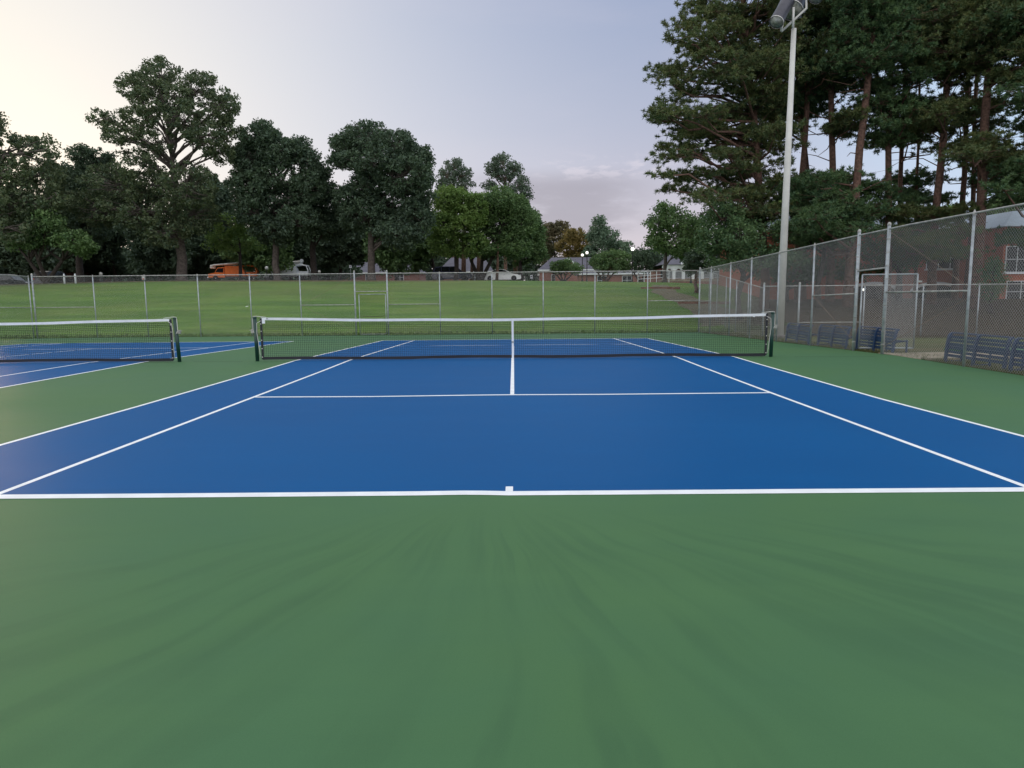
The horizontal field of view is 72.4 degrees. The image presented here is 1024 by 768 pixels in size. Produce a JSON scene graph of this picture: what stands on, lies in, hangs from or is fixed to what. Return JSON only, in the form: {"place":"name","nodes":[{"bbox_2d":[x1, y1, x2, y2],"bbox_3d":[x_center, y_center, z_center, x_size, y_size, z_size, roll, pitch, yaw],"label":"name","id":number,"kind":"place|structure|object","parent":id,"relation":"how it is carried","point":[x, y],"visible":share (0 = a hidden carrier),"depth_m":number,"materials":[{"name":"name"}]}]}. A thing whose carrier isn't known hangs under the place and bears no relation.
{"place":"outdoors","nodes":[
{"label":"outdoors","id":0,"kind":"place"},
{"bbox_2d":[0,322,788,338],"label":"lawn grass","id":1,"kind":"structure","parent":0,"point":[353,333],"depth_m":36.42,"materials":[{"name":"green plant"}]},
{"bbox_2d":[0,280,1023,373],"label":"ground","id":2,"kind":"structure","parent":0,"point":[578,304],"depth_m":46.93,"materials":[{"name":"green plant"}]},
{"bbox_2d":[0,274,30,284],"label":"parked car","id":3,"kind":"object","parent":2,"relation":"on","point":[7,279],"visible":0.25,"depth_m":74.04,"materials":[{"name":"black paint"}]},
{"bbox_2d":[0,274,34,338],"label":"side fence","id":4,"kind":"object","parent":2,"relation":"on","point":[30,305],"visible":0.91,"depth_m":34.63,"materials":[{"name":"metal"}]},
{"bbox_2d":[0,191,43,279],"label":"broadleaf tree","id":5,"kind":"object","parent":2,"relation":"on","point":[16,262],"visible":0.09,"depth_m":97.06,"materials":[{"name":"green plant"}]},
{"bbox_2d":[0,111,79,247],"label":"broadleaf tree","id":6,"kind":"object","parent":2,"relation":"on","point":[27,201],"visible":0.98,"depth_m":61.49,"materials":[{"name":"green plant"}]},
{"bbox_2d":[8,240,88,274],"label":"broadleaf tree","id":7,"kind":"object","parent":2,"relation":"on","point":[67,266],"visible":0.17,"depth_m":93.41,"materials":[{"name":"green plant"}]},
{"bbox_2d":[2,207,100,283],"bbox_3d":[-42.523,-12.738,64.477,7.831,7.271,10.609,-5,8,-32],"label":"ornamental tree","id":8,"kind":"object","parent":2,"relation":"on","point":[58,234],"visible":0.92,"depth_m":62.59,"materials":[{"name":"green plant"}]},
{"bbox_2d":[33,271,74,283],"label":"parked car","id":9,"kind":"object","parent":2,"relation":"on","point":[37,279],"visible":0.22,"depth_m":71.82,"materials":[{"name":"black paint"}]},
{"bbox_2d":[20,142,116,281],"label":"broadleaf tree","id":10,"kind":"object","parent":2,"relation":"on","point":[81,154],"visible":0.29,"depth_m":75.21,"materials":[{"name":"green plant"}]},
{"bbox_2d":[35,263,110,281],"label":"brick house","id":11,"kind":"structure","parent":2,"relation":"on","point":[87,279],"depth_m":106.69,"materials":[{"name":"brick"}]},
{"bbox_2d":[84,170,140,281],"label":"broadleaf tree","id":12,"kind":"object","parent":2,"relation":"on","point":[109,249],"visible":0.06,"depth_m":99.18,"materials":[{"name":"green plant"}]},
{"bbox_2d":[83,253,157,280],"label":"broadleaf tree","id":13,"kind":"object","parent":2,"relation":"on","point":[107,270],"visible":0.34,"depth_m":104.18,"materials":[{"name":"green plant"}]},
{"bbox_2d":[112,202,195,280],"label":"broadleaf tree","id":14,"kind":"object","parent":2,"relation":"on","point":[150,260],"visible":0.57,"depth_m":90.86,"materials":[{"name":"green plant"}]},
{"bbox_2d":[66,54,243,280],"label":"oak tree","id":15,"kind":"object","parent":2,"relation":"on","point":[105,207],"visible":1,"depth_m":66.33,"materials":[{"name":"green plant"}]},
{"bbox_2d":[172,255,214,280],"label":"broadleaf tree","id":16,"kind":"object","parent":2,"relation":"on","point":[196,269],"visible":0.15,"depth_m":105.23,"materials":[{"name":"green plant"}]},
{"bbox_2d":[185,174,235,272],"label":"broadleaf tree","id":17,"kind":"object","parent":2,"relation":"on","point":[208,257],"visible":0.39,"depth_m":98.66,"materials":[{"name":"green plant"}]},
{"bbox_2d":[207,262,258,280],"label":"bucket truck","id":18,"kind":"object","parent":2,"relation":"on","point":[228,268],"visible":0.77,"depth_m":93.62,"materials":[{"name":"orange paint"}]},
{"bbox_2d":[200,212,266,279],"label":"maple tree","id":19,"kind":"object","parent":2,"relation":"on","point":[228,235],"visible":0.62,"depth_m":79.55,"materials":[{"name":"green plant"}]},
{"bbox_2d":[219,226,294,279],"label":"broadleaf tree","id":20,"kind":"object","parent":2,"relation":"on","point":[260,261],"visible":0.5,"depth_m":93.09,"materials":[{"name":"green plant"}]},
{"bbox_2d":[221,118,333,279],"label":"broadleaf tree","id":21,"kind":"object","parent":2,"relation":"on","point":[262,153],"visible":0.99,"depth_m":69.15,"materials":[{"name":"green plant"}]},
{"bbox_2d":[263,259,310,279],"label":"bucket truck","id":22,"kind":"object","parent":2,"relation":"on","point":[295,270],"visible":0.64,"depth_m":95.63,"materials":[{"name":"white paint"}]},
{"bbox_2d":[270,204,309,279],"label":"broadleaf tree","id":23,"kind":"object","parent":2,"relation":"on","point":[298,250],"visible":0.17,"depth_m":100.29,"materials":[{"name":"green plant"}]},
{"bbox_2d":[307,160,351,279],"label":"broadleaf tree","id":24,"kind":"object","parent":2,"relation":"on","point":[332,231],"visible":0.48,"depth_m":74.29,"materials":[{"name":"green plant"}]},
{"bbox_2d":[300,262,362,279],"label":"broadleaf tree","id":25,"kind":"object","parent":2,"relation":"on","point":[325,271],"visible":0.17,"depth_m":107.39,"materials":[{"name":"green plant"}]},
{"bbox_2d":[304,205,367,279],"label":"broadleaf tree","id":26,"kind":"object","parent":2,"relation":"on","point":[344,254],"visible":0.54,"depth_m":95.57,"materials":[{"name":"green plant"}]},
{"bbox_2d":[0,233,711,281],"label":"distant woods","id":27,"kind":"object","parent":2,"relation":"on","point":[528,269],"visible":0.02,"depth_m":171.08,"materials":[{"name":"green plant"}]},
{"bbox_2d":[30,267,700,337],"bbox_3d":[-7.410,-4.068,35.575,33.917,3.385,0.099,0,7,0],"label":"back fence","id":28,"kind":"object","parent":2,"relation":"on","point":[299,276],"visible":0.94,"depth_m":35.54,"materials":[{"name":"metal"}]},
{"bbox_2d":[321,118,439,279],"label":"broadleaf tree","id":29,"kind":"object","parent":2,"relation":"on","point":[377,211],"visible":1,"depth_m":68.85,"materials":[{"name":"green plant"}]},
{"bbox_2d":[343,262,427,279],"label":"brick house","id":30,"kind":"structure","parent":2,"relation":"on","point":[401,277],"depth_m":116.22,"materials":[{"name":"brown"}]},
{"bbox_2d":[360,227,428,279],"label":"broadleaf tree","id":31,"kind":"object","parent":2,"relation":"on","point":[397,261],"visible":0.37,"depth_m":91.79,"materials":[{"name":"green plant"}]},
{"bbox_2d":[408,227,448,279],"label":"broadleaf tree","id":32,"kind":"object","parent":2,"relation":"on","point":[422,257],"visible":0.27,"depth_m":98.32,"materials":[{"name":"green plant"}]},
{"bbox_2d":[435,157,476,257],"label":"pine tree","id":33,"kind":"object","parent":2,"relation":"on","point":[454,177],"visible":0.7,"depth_m":120.72,"materials":[{"name":"green plant"}]},
{"bbox_2d":[425,184,492,279],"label":"maple tree","id":34,"kind":"object","parent":2,"relation":"on","point":[451,201],"visible":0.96,"depth_m":79.94,"materials":[{"name":"green plant"}]},
{"bbox_2d":[461,219,465,279],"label":"pine tree","id":35,"kind":"object","parent":2,"relation":"on","point":[463,265],"visible":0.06,"depth_m":95.91,"materials":[{"name":"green plant"}]},
{"bbox_2d":[443,257,492,279],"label":"brick house","id":36,"kind":"structure","parent":2,"relation":"on","point":[450,262],"depth_m":109.94,"materials":[{"name":"grey"}]},
{"bbox_2d":[467,225,480,279],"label":"pine tree","id":37,"kind":"object","parent":2,"relation":"on","point":[478,263],"visible":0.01,"depth_m":95.87,"materials":[{"name":"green plant"}]},
{"bbox_2d":[476,242,521,279],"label":"pine tree","id":38,"kind":"object","parent":2,"relation":"on","point":[490,248],"visible":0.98,"depth_m":81.05,"materials":[{"name":"green plant"}]},
{"bbox_2d":[467,183,539,279],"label":"maple tree","id":39,"kind":"object","parent":2,"relation":"on","point":[513,214],"visible":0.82,"depth_m":82.09,"materials":[{"name":"green plant"}]},
{"bbox_2d":[479,151,534,280],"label":"tree","id":40,"kind":"object","parent":2,"relation":"on","point":[498,170],"visible":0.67,"depth_m":120.42,"materials":[{"name":"green plant"}]},
{"bbox_2d":[0,332,1023,767],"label":"court apron","id":41,"kind":"object","parent":2,"relation":"on","point":[752,630],"visible":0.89,"depth_m":3.40,"materials":[{"name":"green paint"}]},
{"bbox_2d":[0,341,290,386],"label":"court playing surface","id":42,"kind":"object","parent":41,"relation":"on","point":[13,368],"visible":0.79,"depth_m":20.66,"materials":[{"name":"blue plastic"}]},
{"bbox_2d":[0,341,292,387],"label":"court line markings","id":43,"kind":"object","parent":42,"relation":"on","point":[106,368],"visible":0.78,"depth_m":17.28,"materials":[{"name":"white paint"}]},
{"bbox_2d":[163,317,181,361],"bbox_3d":[-8.377,-1.055,17.339,0.448,1.221,0.103,0,7,0],"label":"net post","id":44,"kind":"object","parent":41,"relation":"on","point":[176,331],"visible":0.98,"depth_m":17.30,"materials":[{"name":"green metal"}]},
{"bbox_2d":[249,316,265,360],"bbox_3d":[-6.276,-1.074,17.328,0.427,1.220,0.103,0,7,0],"label":"net post","id":45,"kind":"object","parent":41,"relation":"on","point":[255,332],"visible":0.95,"depth_m":17.29,"materials":[{"name":"green metal"}]},
{"bbox_2d":[260,313,767,359],"bbox_3d":[0.040,-1.156,17.297,12.518,1.075,0.047,0,7,0],"label":"tennis net","id":46,"kind":"object","parent":45,"relation":"attached to","point":[512,320],"visible":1,"depth_m":17.30,"materials":[{"name":"black fabric"}]},
{"bbox_2d":[0,338,1023,494],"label":"court playing surface","id":47,"kind":"object","parent":41,"relation":"on","point":[634,436],"visible":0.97,"depth_m":7.88,"materials":[{"name":"blue paint"}]},
{"bbox_2d":[0,338,1023,498],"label":"court line markings","id":48,"kind":"object","parent":47,"relation":"on","point":[509,490],"visible":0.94,"depth_m":5.58,"materials":[{"name":"white paint"}]},
{"bbox_2d":[762,311,777,356],"bbox_3d":[6.351,-1.182,17.267,0.427,1.220,0.103,0,7,0],"label":"net post","id":49,"kind":"object","parent":41,"relation":"on","point":[773,326],"visible":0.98,"depth_m":17.23,"materials":[{"name":"green metal"}]},
{"bbox_2d":[699,203,1023,372],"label":"side fence","id":50,"kind":"object","parent":41,"relation":"on","point":[887,274],"visible":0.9,"depth_m":18.31,"materials":[{"name":"metal"}]},
{"bbox_3d":[-21.214,-0.946,17.401,0.431,1.219,0.103,0,7,0],"label":"net post","id":51,"kind":"object","parent":41,"relation":"on","visible":0},
{"bbox_2d":[0,319,173,362],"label":"tennis net","id":52,"kind":"object","parent":51,"relation":"attached to","point":[89,337],"visible":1,"depth_m":17.35,"materials":[{"name":"black fabric"}]},
{"bbox_2d":[502,207,549,280],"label":"broadleaf tree","id":53,"kind":"object","parent":2,"relation":"on","point":[539,252],"visible":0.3,"depth_m":89.39,"materials":[{"name":"green plant"}]},
{"bbox_2d":[541,219,570,265],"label":"broadleaf tree","id":54,"kind":"object","parent":2,"relation":"on","point":[554,231],"visible":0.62,"depth_m":140.83,"materials":[{"name":"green plant"}]},
{"bbox_2d":[548,257,584,280],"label":"crepe myrtle","id":55,"kind":"object","parent":2,"relation":"on","point":[565,264],"visible":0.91,"depth_m":85.81,"materials":[{"name":"green plant"}]},
{"bbox_2d":[536,257,603,280],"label":"brick house","id":56,"kind":"structure","parent":2,"relation":"on","point":[548,276],"depth_m":116.15,"materials":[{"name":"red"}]},
{"bbox_2d":[553,227,590,257],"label":"broadleaf tree","id":57,"kind":"object","parent":2,"relation":"on","point":[571,237],"visible":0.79,"depth_m":133.78,"materials":[{"name":"yellow plant"}]},
{"bbox_2d":[581,214,631,257],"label":"broadleaf tree","id":58,"kind":"object","parent":2,"relation":"on","point":[598,237],"visible":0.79,"depth_m":123.12,"materials":[{"name":"green plant"}]},
{"bbox_2d":[587,248,637,281],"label":"crepe myrtle","id":59,"kind":"object","parent":2,"relation":"on","point":[612,260],"visible":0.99,"depth_m":86.71,"materials":[{"name":"green plant"}]},
{"bbox_2d":[576,270,649,281],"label":"brick house","id":60,"kind":"structure","parent":2,"relation":"on","point":[613,278],"depth_m":104.21,"materials":[{"name":"red brick"}]},
{"bbox_2d":[622,276,631,281],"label":"window","id":61,"kind":"structure","parent":60,"relation":"in","point":[629,278],"depth_m":104.19,"materials":[{"name":"grey glass"}]},
{"bbox_2d":[630,247,663,281],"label":"crepe myrtle","id":62,"kind":"object","parent":2,"relation":"on","point":[643,259],"visible":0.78,"depth_m":87.07,"materials":[{"name":"green plant"}]},
{"bbox_2d":[640,199,707,281],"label":"broadleaf tree","id":63,"kind":"object","parent":2,"relation":"on","point":[664,219],"visible":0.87,"depth_m":66.67,"materials":[{"name":"green plant"}]},
{"bbox_2d":[651,254,718,284],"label":"porch building","id":64,"kind":"structure","parent":2,"relation":"on","point":[674,264],"depth_m":82.66,"materials":[{"name":"concrete"}]},
{"bbox_2d":[682,248,717,292],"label":"magnolia tree","id":65,"kind":"object","parent":2,"relation":"on","point":[694,262],"visible":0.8,"depth_m":54.21,"materials":[{"name":"green plant"}]},
{"bbox_2d":[640,0,821,309],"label":"pine tree","id":66,"kind":"object","parent":2,"relation":"on","point":[751,67],"visible":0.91,"depth_m":39.67,"materials":[{"name":"green plant"}]},
{"bbox_2d":[708,272,762,334],"bbox_3d":[11.442,-4.380,36.583,0.052,3.352,13.193,0,7,6],"label":"fence","id":67,"kind":"object","parent":2,"relation":"on","point":[725,302],"visible":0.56,"depth_m":35.64,"materials":[{"name":"metal"}]},
{"bbox_2d":[692,198,811,319],"bbox_3d":[13.488,-7.048,39.469,7.208,6.967,6.960,0,7,0],"label":"tree","id":68,"kind":"object","parent":2,"relation":"on","point":[731,243],"visible":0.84,"depth_m":38.13,"materials":[{"name":"green plant"}]},
{"bbox_2d":[745,41,837,300],"bbox_3d":[18.420,-16.959,46.174,7.438,22.899,9.254,1,7,12],"label":"pine tree","id":69,"kind":"object","parent":2,"relation":"on","point":[798,111],"visible":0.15,"depth_m":45.23,"materials":[{"name":"green plant"}]},
{"bbox_2d":[769,0,821,338],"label":"floodlight pole","id":70,"kind":"object","parent":2,"relation":"on","point":[792,10],"visible":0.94,"depth_m":27.46,"materials":[{"name":"grey metal"}]},
{"bbox_2d":[785,323,819,344],"bbox_3d":[10.018,-1.735,24.159,0.408,0.697,2.000,0,7,0],"label":"park bench","id":71,"kind":"object","parent":2,"relation":"on","point":[795,330],"visible":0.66,"depth_m":24.11,"materials":[{"name":"blue metal"}]},
{"bbox_2d":[748,253,873,302],"bbox_3d":[19.825,-7.114,46.463,9.443,3.451,6.629,0,7,0],"label":"evergreen tree","id":72,"kind":"object","parent":2,"relation":"on","point":[807,275],"visible":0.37,"depth_m":44.69,"materials":[{"name":"green plant"}]},
{"bbox_2d":[756,1,871,301],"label":"pine tree","id":73,"kind":"object","parent":2,"relation":"on","point":[814,96],"visible":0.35,"depth_m":41.95,"materials":[{"name":"green plant"}]},
{"bbox_2d":[816,324,851,348],"bbox_3d":[10.007,-1.459,21.523,0.408,0.697,2.000,0,7,0],"label":"park bench","id":74,"kind":"object","parent":2,"relation":"on","point":[832,335],"visible":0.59,"depth_m":21.48,"materials":[{"name":"blue metal"}]},
{"bbox_2d":[791,198,884,308],"bbox_3d":[18.468,-7.542,40.248,5.852,6.416,5.137,0,7,0],"label":"evergreen tree","id":75,"kind":"object","parent":2,"relation":"on","point":[871,219],"visible":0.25,"depth_m":39.20,"materials":[{"name":"green plant"}]},
{"bbox_2d":[763,0,937,306],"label":"pine tree","id":76,"kind":"object","parent":2,"relation":"on","point":[863,17],"visible":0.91,"depth_m":37.94,"materials":[{"name":"green plant"}]},
{"bbox_2d":[792,0,926,301],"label":"pine tree","id":77,"kind":"object","parent":2,"relation":"on","point":[850,117],"visible":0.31,"depth_m":41.50,"materials":[{"name":"green plant"}]},
{"bbox_2d":[719,211,1023,298],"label":"brick building","id":78,"kind":"structure","parent":2,"relation":"on","point":[944,280],"depth_m":51.53,"materials":[{"name":"red brick"}]},
{"bbox_2d":[924,258,953,269],"bbox_3d":[31.847,-9.202,51.494,2.850,1.645,0.150,0,7,0],"label":"window","id":79,"kind":"structure","parent":78,"relation":"in","point":[947,265],"depth_m":51.58,"materials":[{"name":"white paint"}]},
{"bbox_2d":[1003,246,1023,273],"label":"window","id":80,"kind":"structure","parent":78,"relation":"in","point":[1014,250],"depth_m":46.61,"materials":[{"name":"grey glass"}]},
{"bbox_2d":[1005,281,1023,298],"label":"window","id":81,"kind":"structure","parent":78,"relation":"in","point":[1016,293],"depth_m":46.86,"materials":[{"name":"white glass"}]},
{"bbox_2d":[855,326,908,352],"bbox_3d":[9.997,-1.191,18.987,0.408,0.697,2.000,0,7,0],"label":"park bench","id":82,"kind":"object","parent":2,"relation":"on","point":[875,338],"visible":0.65,"depth_m":18.94,"materials":[{"name":"blue metal"}]},
{"bbox_2d":[855,218,929,300],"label":"tree","id":83,"kind":"object","parent":2,"relation":"on","point":[879,250],"visible":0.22,"depth_m":43.79,"materials":[{"name":"green plant"}]},
{"bbox_2d":[762,282,1023,335],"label":"fence","id":84,"kind":"object","parent":2,"relation":"on","point":[799,305],"visible":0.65,"depth_m":30.07,"materials":[{"name":"metal"}]},
{"bbox_2d":[833,0,958,302],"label":"pine tree","id":85,"kind":"object","parent":2,"relation":"on","point":[888,98],"visible":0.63,"depth_m":40.21,"materials":[{"name":"green plant"}]},
{"bbox_2d":[867,34,981,298],"bbox_3d":[25.032,-16.560,43.864,7.190,22.554,14.825,3,8,27],"label":"pine tree","id":86,"kind":"object","parent":2,"relation":"on","point":[952,51],"visible":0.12,"depth_m":41.90,"materials":[{"name":"green plant"}]},
{"bbox_2d":[881,83,976,298],"bbox_3d":[28.234,-17.194,48.053,7.121,22.674,11.105,6,10,42],"label":"pine tree","id":87,"kind":"object","parent":2,"relation":"on","point":[917,174],"visible":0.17,"depth_m":47.13,"materials":[{"name":"green plant"}]},
{"bbox_2d":[876,0,1018,303],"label":"pine tree","id":88,"kind":"object","parent":2,"relation":"on","point":[940,113],"visible":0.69,"depth_m":39.12,"materials":[{"name":"green plant"}]},
{"bbox_2d":[878,352,1020,359],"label":"footpath","id":89,"kind":"structure","parent":2,"relation":"on","point":[932,353],"depth_m":17.21,"materials":[{"name":"concrete"}]},
{"bbox_2d":[923,15,1022,299],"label":"pine tree","id":90,"kind":"object","parent":2,"relation":"on","point":[967,119],"visible":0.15,"depth_m":43.31,"materials":[{"name":"green plant"}]},
{"bbox_2d":[926,0,1023,308],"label":"pine tree","id":91,"kind":"object","parent":2,"relation":"on","point":[982,145],"visible":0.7,"depth_m":37.19,"materials":[{"name":"green plant"}]},
{"bbox_2d":[943,332,1023,369],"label":"park bench","id":92,"kind":"object","parent":2,"relation":"on","point":[990,349],"visible":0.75,"depth_m":14.82,"materials":[{"name":"blue metal"}]},
{"bbox_2d":[956,75,1019,298],"bbox_3d":[30.485,-16.860,44.733,6.666,22.828,13.189,5,9,36],"label":"pine tree","id":93,"kind":"object","parent":2,"relation":"on","point":[971,180],"visible":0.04,"depth_m":45.81,"materials":[{"name":"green plant"}]},
{"bbox_2d":[955,0,1023,249],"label":"pine tree","id":94,"kind":"object","parent":2,"relation":"on","point":[1008,189],"visible":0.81,"depth_m":36.04,"materials":[{"name":"green plant"}]},
{"bbox_2d":[972,255,1013,313],"bbox_3d":[26.062,-5.420,38.061,1.724,3.240,1.906,0,7,0],"label":"evergreen shrub","id":95,"kind":"object","parent":2,"relation":"on","point":[998,272],"visible":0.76,"depth_m":37.78,"materials":[{"name":"green plant"}]},
{"bbox_2d":[969,195,1022,215],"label":"broadleaf tree","id":96,"kind":"object","parent":2,"relation":"on","point":[996,206],"visible":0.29,"depth_m":92.53,"materials":[{"name":"green plant"}]},
{"bbox_2d":[1008,337,1023,371],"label":"park bench","id":97,"kind":"object","parent":2,"relation":"on","point":[1013,348],"visible":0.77,"depth_m":13.72,"materials":[{"name":"blue metal"}]},
{"bbox_2d":[0,0,1023,280],"label":"sky","id":98,"kind":"structure","parent":0,"point":[557,87],"materials":[{"name":"white"}]},
{"bbox_2d":[650,285,746,325],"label":"path","id":99,"kind":"structure","parent":0,"point":[666,294],"depth_m":48.07,"materials":[{"name":"grey concrete"}]},
{"bbox_2d":[641,287,679,288],"bbox_3d":[12.155,-7.856,57.347,3.200,0.200,0.250,0,7,0],"label":"timber step","id":100,"kind":"object","parent":99,"relation":"on","point":[660,287],"visible":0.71,"depth_m":57.22,"materials":[{"name":"brown wood"}]},
{"bbox_2d":[678,301,730,303],"bbox_3d":[13.331,-5.612,48.554,3.600,0.200,0.250,0,7,0],"label":"timber step","id":101,"kind":"object","parent":99,"relation":"on","point":[700,302],"visible":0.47,"depth_m":48.43,"materials":[{"name":"brown wood"}]},
{"bbox_2d":[705,331,1023,375],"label":"verge grass","id":102,"kind":"structure","parent":0,"point":[948,362],"depth_m":18.00,"materials":[{"name":"green plant"}]},
{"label":"road","id":103,"kind":"structure","parent":0,"visible":0},
{"bbox_2d":[432,266,472,279],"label":"parked car","id":104,"kind":"object","parent":103,"relation":"on","point":[449,275],"visible":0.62,"depth_m":86.11,"materials":[{"name":"blue paint"}]},
{"bbox_2d":[484,269,520,280],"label":"parked car","id":105,"kind":"object","parent":103,"relation":"on","point":[504,276],"visible":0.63,"depth_m":84.84,"materials":[{"name":"white paint"}]},
{"bbox_2d":[631,246,633,281],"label":"street lamp","id":106,"kind":"object","parent":103,"relation":"on","point":[632,249],"visible":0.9,"depth_m":86.11,"materials":[{"name":"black metal"}]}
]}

